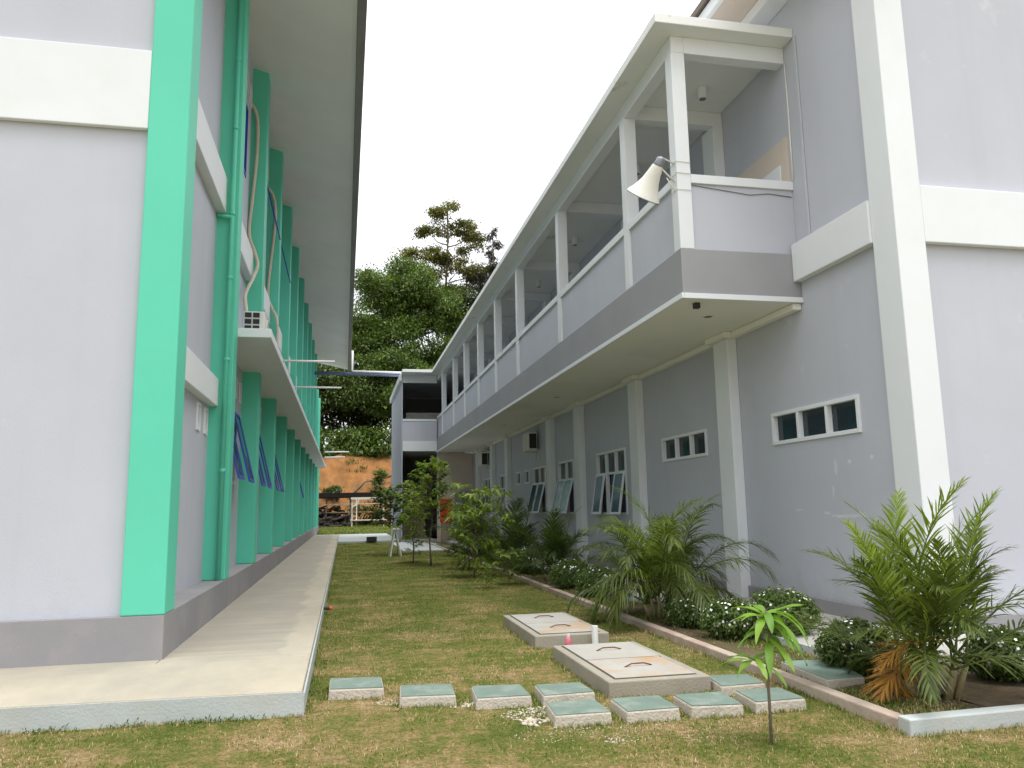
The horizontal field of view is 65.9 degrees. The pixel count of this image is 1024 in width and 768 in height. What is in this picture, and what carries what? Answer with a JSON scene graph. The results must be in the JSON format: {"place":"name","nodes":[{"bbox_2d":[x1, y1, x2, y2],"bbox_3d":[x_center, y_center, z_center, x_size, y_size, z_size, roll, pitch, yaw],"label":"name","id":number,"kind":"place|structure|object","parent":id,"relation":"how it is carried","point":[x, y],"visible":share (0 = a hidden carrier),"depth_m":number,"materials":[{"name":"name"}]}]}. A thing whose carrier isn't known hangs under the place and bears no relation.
{"place":"outdoors","nodes":[
{"label":"outdoors","id":0,"kind":"place"},
{"bbox_2d":[4,625,343,734],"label":"weeds","id":1,"kind":"object","parent":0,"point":[199,721],"visible":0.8,"depth_m":6.09,"materials":[{"name":"green plant"}]},
{"bbox_2d":[317,523,390,534],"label":"grass","id":2,"kind":"structure","parent":0,"point":[363,529],"depth_m":55.63,"materials":[{"name":"green plant"}]},
{"bbox_2d":[319,453,390,523],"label":"hillside","id":3,"kind":"structure","parent":0,"point":[335,472],"depth_m":72.57,"materials":[{"name":"orange soil"}]},
{"bbox_2d":[319,485,344,502],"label":"slope bush","id":4,"kind":"object","parent":3,"relation":"on","point":[335,489],"visible":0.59,"depth_m":68.87,"materials":[{"name":"green plant"}]},
{"bbox_2d":[320,426,351,457],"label":"bank shrub","id":5,"kind":"object","parent":3,"relation":"on","point":[331,440],"visible":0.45,"depth_m":76.03,"materials":[{"name":"green plant"}]},
{"bbox_2d":[336,450,373,521],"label":"weeds","id":6,"kind":"object","parent":3,"relation":"on","point":[354,454],"visible":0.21,"depth_m":73.68,"materials":[{"name":"green plant"}]},
{"bbox_2d":[317,362,393,446],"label":"broadleaf tree","id":7,"kind":"object","parent":3,"relation":"on","point":[353,391],"visible":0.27,"depth_m":79.03,"materials":[{"name":"green plant"}]},
{"bbox_2d":[329,423,383,457],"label":"bank shrub","id":8,"kind":"object","parent":3,"relation":"on","point":[352,445],"visible":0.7,"depth_m":76.36,"materials":[{"name":"green plant"}]},
{"bbox_2d":[353,474,390,492],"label":"exposed root","id":9,"kind":"object","parent":3,"relation":"on","point":[367,480],"visible":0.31,"depth_m":72.20,"materials":[{"name":"brown plant"}]},
{"bbox_2d":[358,420,391,457],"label":"bank shrub","id":10,"kind":"object","parent":3,"relation":"on","point":[385,449],"visible":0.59,"depth_m":76.80,"materials":[{"name":"green plant"}]},
{"bbox_2d":[370,467,387,499],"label":"slope bush","id":11,"kind":"object","parent":3,"relation":"on","point":[380,477],"visible":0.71,"depth_m":70.75,"materials":[{"name":"green plant"}]},
{"bbox_2d":[318,293,444,450],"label":"woodland","id":12,"kind":"object","parent":3,"relation":"on","point":[359,420],"visible":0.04,"depth_m":84.14,"materials":[{"name":"green plant"}]},
{"bbox_2d":[353,346,434,420],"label":"broadleaf tree","id":13,"kind":"object","parent":3,"relation":"on","point":[381,361],"visible":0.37,"depth_m":79.83,"materials":[{"name":"green plant"}]},
{"bbox_2d":[317,251,473,386],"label":"broadleaf tree","id":14,"kind":"object","parent":3,"relation":"on","point":[404,298],"visible":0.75,"depth_m":85.31,"materials":[{"name":"green plant"}]},
{"bbox_2d":[393,197,493,294],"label":"emergent tree","id":15,"kind":"object","parent":3,"relation":"on","point":[470,237],"visible":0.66,"depth_m":96.88,"materials":[{"name":"green plant"}]},
{"bbox_2d":[428,281,480,340],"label":"broadleaf tree","id":16,"kind":"object","parent":3,"relation":"on","point":[473,297],"visible":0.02,"depth_m":88.66,"materials":[{"name":"green plant"}]},
{"bbox_2d":[467,271,486,293],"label":"conifer","id":17,"kind":"object","parent":3,"relation":"on","point":[479,282],"visible":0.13,"depth_m":95.12,"materials":[{"name":"green plant"}]},
{"bbox_2d":[473,226,505,293],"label":"conifer","id":18,"kind":"object","parent":3,"relation":"on","point":[489,254],"visible":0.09,"depth_m":97.22,"materials":[{"name":"green plant"}]},
{"bbox_2d":[336,533,395,543],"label":"path","id":19,"kind":"structure","parent":0,"point":[359,538],"depth_m":43.41,"materials":[{"name":"blue paint"}]},
{"bbox_2d":[366,537,376,540],"bbox_3d":[-7.013,7.736,39.464,0.500,0.198,0.550,1,-9,-12],"label":"drain box","id":20,"kind":"object","parent":19,"relation":"on","point":[371,538],"visible":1,"depth_m":39.23,"materials":[{"name":"black"}]},
{"bbox_2d":[393,541,451,551],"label":"paving","id":21,"kind":"structure","parent":0,"point":[404,546],"depth_m":32.80,"materials":[{"name":"blue paint"}]},
{"bbox_2d":[317,0,700,446],"label":"sky","id":22,"kind":"structure","parent":0,"point":[479,104],"materials":[{"name":"white"}]},
{"bbox_2d":[0,535,1023,767],"bbox_3d":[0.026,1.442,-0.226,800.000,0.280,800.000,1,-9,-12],"label":"ground","id":23,"kind":"structure","parent":0,"point":[460,736],"depth_m":5.81,"materials":[{"name":"green plant"}]},
{"bbox_2d":[0,535,338,733],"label":"walkway","id":24,"kind":"structure","parent":23,"relation":"on","point":[259,636],"depth_m":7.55,"materials":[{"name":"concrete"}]},
{"bbox_2d":[0,0,366,668],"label":"school building","id":25,"kind":"structure","parent":23,"relation":"on","point":[162,462],"depth_m":8.49,"materials":[{"name":"grey paint"}]},
{"bbox_2d":[232,412,254,484],"bbox_3d":[-4.892,1.065,13.971,0.466,1.340,2.300,1,-9,-12],"label":"window","id":26,"kind":"structure","parent":25,"relation":"in","point":[237,465],"depth_m":14.42,"materials":[{"name":"blue paint"}]},
{"bbox_2d":[244,102,248,177],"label":"window","id":27,"kind":"structure","parent":25,"relation":"in","point":[247,111],"depth_m":15.95,"materials":[{"name":"blue paint"}]},
{"bbox_2d":[243,103,259,310],"bbox_3d":[-5.047,-3.531,15.484,0.307,5.136,1.968,2,-9,-20],"label":"conduit","id":28,"kind":"object","parent":25,"relation":"attached to","point":[248,286],"visible":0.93,"depth_m":16.35,"materials":[{"name":"white plastic"}]},
{"bbox_2d":[243,311,268,328],"bbox_3d":[-4.549,-0.955,14.083,0.384,0.507,0.812,1,-9,-12],"label":"air conditioner","id":29,"kind":"object","parent":25,"relation":"on","point":[252,319],"visible":0.44,"depth_m":13.71,"materials":[{"name":"white plastic"}]},
{"bbox_2d":[258,436,271,487],"bbox_3d":[-5.617,1.657,17.654,0.353,1.289,2.240,1,-9,-12],"label":"window","id":30,"kind":"structure","parent":25,"relation":"in","point":[260,471],"depth_m":18.05,"materials":[{"name":"blue paint"}]},
{"bbox_2d":[267,187,278,344],"bbox_3d":[-5.936,-2.559,19.682,0.292,5.184,0.920,5,-11,-33],"label":"conduit","id":31,"kind":"object","parent":25,"relation":"attached to","point":[270,268],"visible":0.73,"depth_m":20.09,"materials":[{"name":"white plastic"}]},
{"bbox_2d":[267,187,280,239],"bbox_3d":[-5.870,-4.325,19.355,0.380,1.396,0.707,1,-9,-12],"label":"window","id":32,"kind":"structure","parent":25,"relation":"in","point":[267,187],"depth_m":19.01,"materials":[{"name":"blue glass"}]},
{"bbox_2d":[274,454,283,491],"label":"window","id":33,"kind":"structure","parent":25,"relation":"in","point":[276,463],"depth_m":21.76,"materials":[{"name":"blue paint"}]},
{"bbox_2d":[281,243,290,282],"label":"window","id":34,"kind":"structure","parent":25,"relation":"in","point":[281,243],"depth_m":22.72,"materials":[{"name":"blue glass"}]},
{"bbox_2d":[318,506,354,527],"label":"scrap heap","id":35,"kind":"object","parent":23,"relation":"on","point":[333,520],"visible":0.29,"depth_m":61.76,"materials":[{"name":"brown wood"}]},
{"bbox_2d":[318,492,389,524],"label":"pole shed","id":36,"kind":"structure","parent":23,"relation":"on","point":[326,496],"depth_m":62.75,"materials":[{"name":"white paint"}]},
{"bbox_2d":[328,677,383,699],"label":"step block","id":37,"kind":"structure","parent":23,"relation":"on","point":[355,687],"depth_m":6.82,"materials":[{"name":"green paint"}]},
{"bbox_2d":[343,501,384,524],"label":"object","id":38,"kind":"object","parent":23,"relation":"on","point":[366,515],"visible":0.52,"depth_m":65.56,"materials":[{"name":"green plant"}]},
{"bbox_2d":[350,497,385,526],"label":"timber rack","id":39,"kind":"object","parent":23,"relation":"on","point":[356,499],"visible":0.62,"depth_m":60.60,"materials":[{"name":"white paint"}]},
{"bbox_2d":[363,480,422,551],"bbox_3d":[-4.279,4.861,28.582,2.111,2.717,1.990,5,-11,-32],"label":"sapling","id":40,"kind":"object","parent":23,"relation":"on","point":[390,496],"visible":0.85,"depth_m":28.57,"materials":[{"name":"green plant"}]},
{"bbox_2d":[388,528,401,556],"bbox_3d":[-4.126,5.583,27.875,0.453,0.980,0.753,1,-9,-12],"label":"trestle","id":41,"kind":"object","parent":23,"relation":"on","point":[392,542],"visible":0.92,"depth_m":27.64,"materials":[{"name":"white paint"}]},
{"bbox_2d":[388,486,429,563],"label":"sapling","id":42,"kind":"object","parent":23,"relation":"on","point":[413,533],"visible":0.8,"depth_m":23.78,"materials":[{"name":"green plant"}]},
{"bbox_2d":[399,505,427,555],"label":"sapling","id":43,"kind":"object","parent":23,"relation":"on","point":[420,552],"visible":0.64,"depth_m":24.47,"materials":[{"name":"green plant"}]},
{"bbox_2d":[399,683,456,707],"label":"step block","id":44,"kind":"structure","parent":23,"relation":"on","point":[418,695],"depth_m":6.51,"materials":[{"name":"green paint"}]},
{"bbox_2d":[401,456,455,565],"bbox_3d":[-2.383,3.689,22.827,1.737,3.176,1.656,1,-9,-12],"label":"sapling","id":45,"kind":"object","parent":23,"relation":"on","point":[439,490],"visible":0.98,"depth_m":22.88,"materials":[{"name":"green plant"}]},
{"bbox_2d":[390,375,472,541],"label":"stair wing","id":46,"kind":"structure","parent":23,"relation":"on","point":[414,430],"depth_m":41.13,"materials":[{"name":"grey paint"}]},
{"bbox_2d":[455,492,468,538],"bbox_3d":[-2.510,6.618,39.783,0.750,2.350,0.028,1,-9,-12],"label":"door","id":47,"kind":"structure","parent":46,"relation":"in","point":[456,496],"depth_m":39.86,"materials":[{"name":"grey paint"}]},
{"bbox_2d":[441,500,498,568],"bbox_3d":[-1.091,4.095,21.401,1.624,1.889,1.527,3,-10,-25],"label":"sapling","id":48,"kind":"object","parent":23,"relation":"on","point":[468,522],"visible":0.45,"depth_m":21.31,"materials":[{"name":"green plant"}]},
{"bbox_2d":[438,482,519,576],"bbox_3d":[-0.780,3.486,18.799,1.876,2.276,2.011,1,-9,-12],"label":"sapling","id":49,"kind":"object","parent":23,"relation":"on","point":[488,547],"visible":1,"depth_m":18.75,"materials":[{"name":"green plant"}]},
{"bbox_2d":[473,562,499,588],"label":"sapling","id":50,"kind":"object","parent":23,"relation":"on","point":[488,570],"visible":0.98,"depth_m":16.05,"materials":[{"name":"green plant"}]},
{"bbox_2d":[471,684,531,709],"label":"step block","id":51,"kind":"structure","parent":23,"relation":"on","point":[495,696],"depth_m":6.44,"materials":[{"name":"green paint"}]},
{"bbox_2d":[493,547,526,583],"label":"sapling","id":52,"kind":"object","parent":23,"relation":"on","point":[502,554],"visible":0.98,"depth_m":16.84,"materials":[{"name":"green plant"}]},
{"bbox_2d":[503,612,608,648],"bbox_3d":[0.510,3.151,10.070,0.895,0.281,1.890,1,-9,-12],"label":"tank cover","id":53,"kind":"object","parent":23,"relation":"on","point":[545,630],"visible":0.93,"depth_m":9.58,"materials":[{"name":"concrete"}]},
{"bbox_2d":[534,682,594,706],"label":"step block","id":54,"kind":"structure","parent":23,"relation":"on","point":[545,694],"depth_m":6.54,"materials":[{"name":"green paint"}]},
{"bbox_2d":[377,697,756,744],"bbox_3d":[1.051,2.538,6.021,4.430,0.044,1.402,-1,-9,2],"label":"rubble","id":55,"kind":"object","parent":23,"relation":"on","point":[524,722],"visible":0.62,"depth_m":5.96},
{"bbox_2d":[565,633,570,644],"bbox_3d":[0.643,2.940,9.030,0.070,0.170,0.070,1,-9,-12],"label":"plastic bottle","id":56,"kind":"object","parent":23,"relation":"on","point":[568,640],"visible":0.69,"depth_m":9.01,"materials":[{"name":"pink plastic"}]},
{"bbox_2d":[546,699,611,727],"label":"step block","id":57,"kind":"structure","parent":23,"relation":"on","point":[576,712],"depth_m":5.88,"materials":[{"name":"green paint"}]},
{"bbox_2d":[591,625,597,643],"bbox_3d":[0.959,2.941,9.128,0.076,0.287,0.076,1,-9,-12],"label":"pipe stub","id":58,"kind":"object","parent":23,"relation":"on","point":[594,628],"visible":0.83,"depth_m":9.11,"materials":[{"name":"white plastic"}]},
{"bbox_2d":[553,641,710,698],"bbox_3d":[1.077,2.756,7.620,0.925,0.281,1.860,1,-9,-12],"label":"tank cover","id":59,"kind":"object","parent":23,"relation":"on","point":[618,669],"visible":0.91,"depth_m":7.11,"materials":[{"name":"concrete"}]},
{"bbox_2d":[447,541,820,658],"bbox_3d":[-0.133,5.259,23.292,0.038,0.238,32.900,1,-9,-12],"label":"apron edge","id":60,"kind":"object","parent":23,"relation":"on","point":[804,647],"visible":0.11,"depth_m":8.61,"materials":[{"name":"blue paint"}]},
{"bbox_2d":[610,695,680,723],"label":"step block","id":61,"kind":"structure","parent":23,"relation":"on","point":[634,709],"depth_m":5.98,"materials":[{"name":"green paint"}]},
{"bbox_2d":[426,541,902,730],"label":"kerb","id":62,"kind":"structure","parent":23,"relation":"on","point":[865,709],"depth_m":7.47,"materials":[{"name":"concrete"}]},
{"bbox_2d":[673,691,743,717],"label":"step block","id":63,"kind":"structure","parent":23,"relation":"on","point":[706,703],"depth_m":6.07,"materials":[{"name":"green paint"}]},
{"bbox_2d":[400,0,1023,635],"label":"classroom building","id":64,"kind":"structure","parent":23,"relation":"on","point":[828,234],"depth_m":11.38,"materials":[{"name":"grey paint"}]},
{"bbox_2d":[314,350,400,376],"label":"bridge pipe","id":65,"kind":"object","parent":64,"relation":"on","point":[375,373],"visible":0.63,"depth_m":44.06,"materials":[{"name":"white plastic"}]},
{"bbox_2d":[478,450,489,472],"bbox_3d":[-1.281,3.531,35.894,0.434,1.000,0.812,1,-9,-12],"label":"air conditioner","id":66,"kind":"object","parent":64,"relation":"attached to","point":[482,459],"visible":1,"depth_m":35.55,"materials":[{"name":"white plastic"}]},
{"bbox_2d":[482,478,489,512],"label":"window","id":67,"kind":"structure","parent":64,"relation":"in","point":[487,481],"depth_m":35.99,"materials":[{"name":"white paint"}]},
{"bbox_2d":[495,475,504,512],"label":"window","id":68,"kind":"structure","parent":64,"relation":"in","point":[502,477],"depth_m":32.34,"materials":[{"name":"glass"}]},
{"bbox_2d":[516,472,520,484],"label":"window","id":69,"kind":"structure","parent":64,"relation":"in","point":[518,474],"depth_m":29.76,"materials":[{"name":"white paint"}]},
{"bbox_2d":[524,470,529,483],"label":"window","id":70,"kind":"structure","parent":64,"relation":"in","point":[527,472],"depth_m":28.45,"materials":[{"name":"white paint"}]},
{"bbox_2d":[523,432,539,459],"bbox_3d":[0.651,2.120,26.803,0.434,0.900,0.812,1,-9,-12],"label":"air conditioner","id":71,"kind":"object","parent":64,"relation":"attached to","point":[529,442],"visible":1,"depth_m":26.47,"materials":[{"name":"white plastic"}]},
{"bbox_2d":[527,465,546,513],"bbox_3d":[0.844,3.545,26.388,0.426,1.550,1.750,1,-9,-12],"label":"window","id":72,"kind":"structure","parent":64,"relation":"in","point":[538,487],"depth_m":26.29,"materials":[{"name":"glass"}]},
{"bbox_2d":[536,280,540,287],"bbox_3d":[0.807,-3.033,23.945,0.150,0.203,0.150,1,-9,-12],"label":"ceiling lamp","id":73,"kind":"object","parent":64,"relation":"attached to","point":[538,283],"visible":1,"depth_m":23.89,"materials":[{"name":"white paint"}]},
{"bbox_2d":[551,459,575,513],"bbox_3d":[1.522,3.032,23.200,0.426,1.550,1.650,1,-9,-12],"label":"window","id":74,"kind":"structure","parent":64,"relation":"in","point":[564,497],"depth_m":23.11,"materials":[{"name":"glass"}]},
{"bbox_2d":[572,237,577,245],"bbox_3d":[1.608,-3.639,20.177,0.150,0.203,0.150,1,-9,-12],"label":"ceiling lamp","id":75,"kind":"object","parent":64,"relation":"attached to","point":[574,241],"visible":1,"depth_m":20.12,"materials":[{"name":"white paint"}]},
{"bbox_2d":[591,447,627,514],"bbox_3d":[2.391,2.408,19.319,0.341,1.550,2.160,1,-9,-12],"label":"window","id":76,"kind":"structure","parent":64,"relation":"in","point":[615,502],"depth_m":19.51,"materials":[{"name":"white paint"}]},
{"bbox_2d":[626,156,691,204],"bbox_3d":[2.081,-2.863,11.248,0.888,0.674,0.498,-4,-10,21],"label":"horn loudspeaker","id":77,"kind":"object","parent":64,"relation":"attached to","point":[645,187],"visible":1,"depth_m":11.10,"materials":[{"name":"metal"}]},
{"bbox_2d":[661,429,707,461],"bbox_3d":[3.336,1.208,15.253,0.100,0.485,2.060,1,-9,-12],"label":"window","id":78,"kind":"structure","parent":64,"relation":"in","point":[694,444],"depth_m":15.25,"materials":[{"name":"white paint"}]},
{"bbox_2d":[693,302,699,308],"bbox_3d":[2.628,-1.114,11.253,0.080,0.078,0.080,1,-9,-12],"label":"soffit sensor","id":79,"kind":"object","parent":64,"relation":"attached to","point":[696,305],"visible":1,"depth_m":11.22,"materials":[{"name":"black plastic"}]},
{"bbox_2d":[697,86,706,100],"bbox_3d":[3.139,-4.788,13.028,0.150,0.203,0.150,1,-9,-12],"label":"ceiling lamp","id":80,"kind":"object","parent":64,"relation":"attached to","point":[702,92],"visible":1,"depth_m":12.97,"materials":[{"name":"white paint"}]},
{"bbox_2d":[737,137,790,181],"bbox_3d":[3.918,-2.643,12.503,0.063,1.840,1.770,1,-9,-12],"label":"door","id":81,"kind":"structure","parent":64,"relation":"in","point":[774,164],"depth_m":12.07,"materials":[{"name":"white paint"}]},
{"bbox_2d":[771,394,861,444],"bbox_3d":[4.229,0.533,11.054,0.100,0.485,2.110,1,-9,-12],"label":"window","id":82,"kind":"structure","parent":64,"relation":"in","point":[840,416],"depth_m":10.98,"materials":[{"name":"white paint"}]},
{"bbox_2d":[430,541,1023,713],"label":"planting bed","id":83,"kind":"object","parent":23,"relation":"on","point":[982,692],"visible":0.29,"depth_m":6.73,"materials":[{"name":"soil"}]},
{"bbox_2d":[440,499,452,542],"bbox_3d":[-3.152,6.505,37.663,0.580,2.040,0.560,1,-9,-12],"label":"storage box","id":84,"kind":"object","parent":83,"relation":"on","point":[443,536],"visible":0.62,"depth_m":37.44,"materials":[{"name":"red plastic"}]},
{"bbox_2d":[426,493,507,554],"bbox_3d":[-1.480,4.923,27.475,3.253,2.326,2.902,-4,-10,21],"label":"palm","id":85,"kind":"object","parent":83,"relation":"on","point":[465,528],"visible":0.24,"depth_m":27.32,"materials":[{"name":"green plant"}]},
{"bbox_2d":[472,532,505,560],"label":"flowering shrub","id":86,"kind":"object","parent":83,"relation":"on","point":[492,548],"visible":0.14,"depth_m":23.36,"materials":[{"name":"green plant"}]},
{"bbox_2d":[461,494,549,566],"bbox_3d":[0.110,3.997,21.068,2.881,2.261,2.429,5,-11,-33],"label":"palm","id":87,"kind":"object","parent":83,"relation":"on","point":[513,540],"visible":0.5,"depth_m":21.09,"materials":[{"name":"green plant"}]},
{"bbox_2d":[510,546,545,575],"bbox_3d":[0.415,4.195,18.662,1.013,0.745,0.973,1,-9,-12],"label":"flowering shrub","id":88,"kind":"object","parent":83,"relation":"on","point":[530,571],"visible":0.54,"depth_m":18.50,"materials":[{"name":"green plant"}]},
{"bbox_2d":[495,504,616,581],"bbox_3d":[0.946,3.464,16.869,2.392,1.846,2.267,7,-12,-41],"label":"palm","id":89,"kind":"object","parent":83,"relation":"on","point":[555,536],"visible":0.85,"depth_m":16.62,"materials":[{"name":"green plant"}]},
{"bbox_2d":[548,556,591,589],"bbox_3d":[1.157,3.666,15.181,1.004,0.695,0.959,1,-9,-12],"label":"flowering shrub","id":90,"kind":"object","parent":83,"relation":"on","point":[565,579],"visible":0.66,"depth_m":14.97,"materials":[{"name":"green plant"}]},
{"bbox_2d":[573,564,623,597],"bbox_3d":[1.498,3.450,13.754,0.922,0.649,0.941,1,-9,-12],"label":"flowering shrub","id":91,"kind":"object","parent":83,"relation":"on","point":[584,580],"visible":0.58,"depth_m":13.56,"materials":[{"name":"green plant"}]},
{"bbox_2d":[564,485,780,634],"bbox_3d":[2.166,2.634,11.034,2.788,2.509,3.240,1,-9,-12],"label":"palm","id":92,"kind":"object","parent":83,"relation":"on","point":[663,558],"visible":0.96,"depth_m":10.84,"materials":[{"name":"green plant"}]},
{"bbox_2d":[661,592,707,628],"bbox_3d":[2.326,2.955,10.260,0.785,0.510,0.740,1,-9,-12],"label":"flowering shrub","id":93,"kind":"object","parent":83,"relation":"on","point":[677,616],"visible":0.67,"depth_m":10.08,"materials":[{"name":"green plant"}]},
{"bbox_2d":[436,544,980,714],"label":"weeds","id":94,"kind":"object","parent":83,"relation":"on","point":[913,707],"visible":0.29,"depth_m":6.88,"materials":[{"name":"green plant"}]},
{"bbox_2d":[696,597,756,641],"bbox_3d":[2.556,2.769,9.255,0.785,0.545,0.791,1,-9,-12],"label":"flowering shrub","id":95,"kind":"object","parent":83,"relation":"on","point":[716,616],"visible":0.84,"depth_m":9.10,"materials":[{"name":"green plant"}]},
{"bbox_2d":[745,584,822,636],"bbox_3d":[3.121,2.630,9.084,0.867,0.650,0.881,-2,-9,6],"label":"flowering shrub","id":96,"kind":"object","parent":83,"relation":"on","point":[768,601],"visible":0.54,"depth_m":8.91,"materials":[{"name":"green plant"}]},
{"bbox_2d":[781,660,864,690],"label":"step block","id":97,"kind":"structure","parent":83,"relation":"on","point":[820,672],"depth_m":6.91,"materials":[{"name":"green paint"}]},
{"bbox_2d":[811,616,895,675],"bbox_3d":[3.152,2.424,7.256,0.781,0.573,0.770,1,-9,-12],"label":"flowering shrub","id":98,"kind":"object","parent":83,"relation":"on","point":[828,650],"visible":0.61,"depth_m":7.11,"materials":[{"name":"green plant"}]},
{"bbox_2d":[749,476,1023,706],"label":"palm","id":99,"kind":"object","parent":83,"relation":"on","point":[941,601],"visible":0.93,"depth_m":6.33,"materials":[{"name":"green plant"}]},
{"bbox_2d":[958,623,1023,681],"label":"flowering shrub","id":100,"kind":"object","parent":83,"relation":"on","point":[980,644],"visible":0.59,"depth_m":6.77,"materials":[{"name":"green plant"}]},
{"bbox_2d":[710,674,765,695],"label":"step block","id":101,"kind":"structure","parent":23,"relation":"on","point":[731,684],"depth_m":6.76,"materials":[{"name":"green paint"}]},
{"bbox_2d":[717,603,809,744],"bbox_3d":[1.728,1.998,5.349,0.567,0.953,0.508,-5,-10,23],"label":"seedling","id":102,"kind":"object","parent":23,"relation":"on","point":[768,618],"visible":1,"depth_m":5.34,"materials":[{"name":"green plant"}]},
{"bbox_2d":[735,687,806,713],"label":"step block","id":103,"kind":"structure","parent":23,"relation":"on","point":[756,700],"depth_m":6.19,"materials":[{"name":"green paint"}]},
{"bbox_2d":[898,704,1023,736],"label":"kerb","id":104,"kind":"structure","parent":23,"relation":"on","point":[984,718],"depth_m":5.55,"materials":[{"name":"blue paint"}]},
{"bbox_2d":[450,539,1021,664],"bbox_3d":[4.424,5.320,24.173,9.240,0.231,33.050,1,-9,-12],"label":"apron","id":105,"kind":"object","parent":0,"point":[801,639],"visible":0.02,"depth_m":9.26,"materials":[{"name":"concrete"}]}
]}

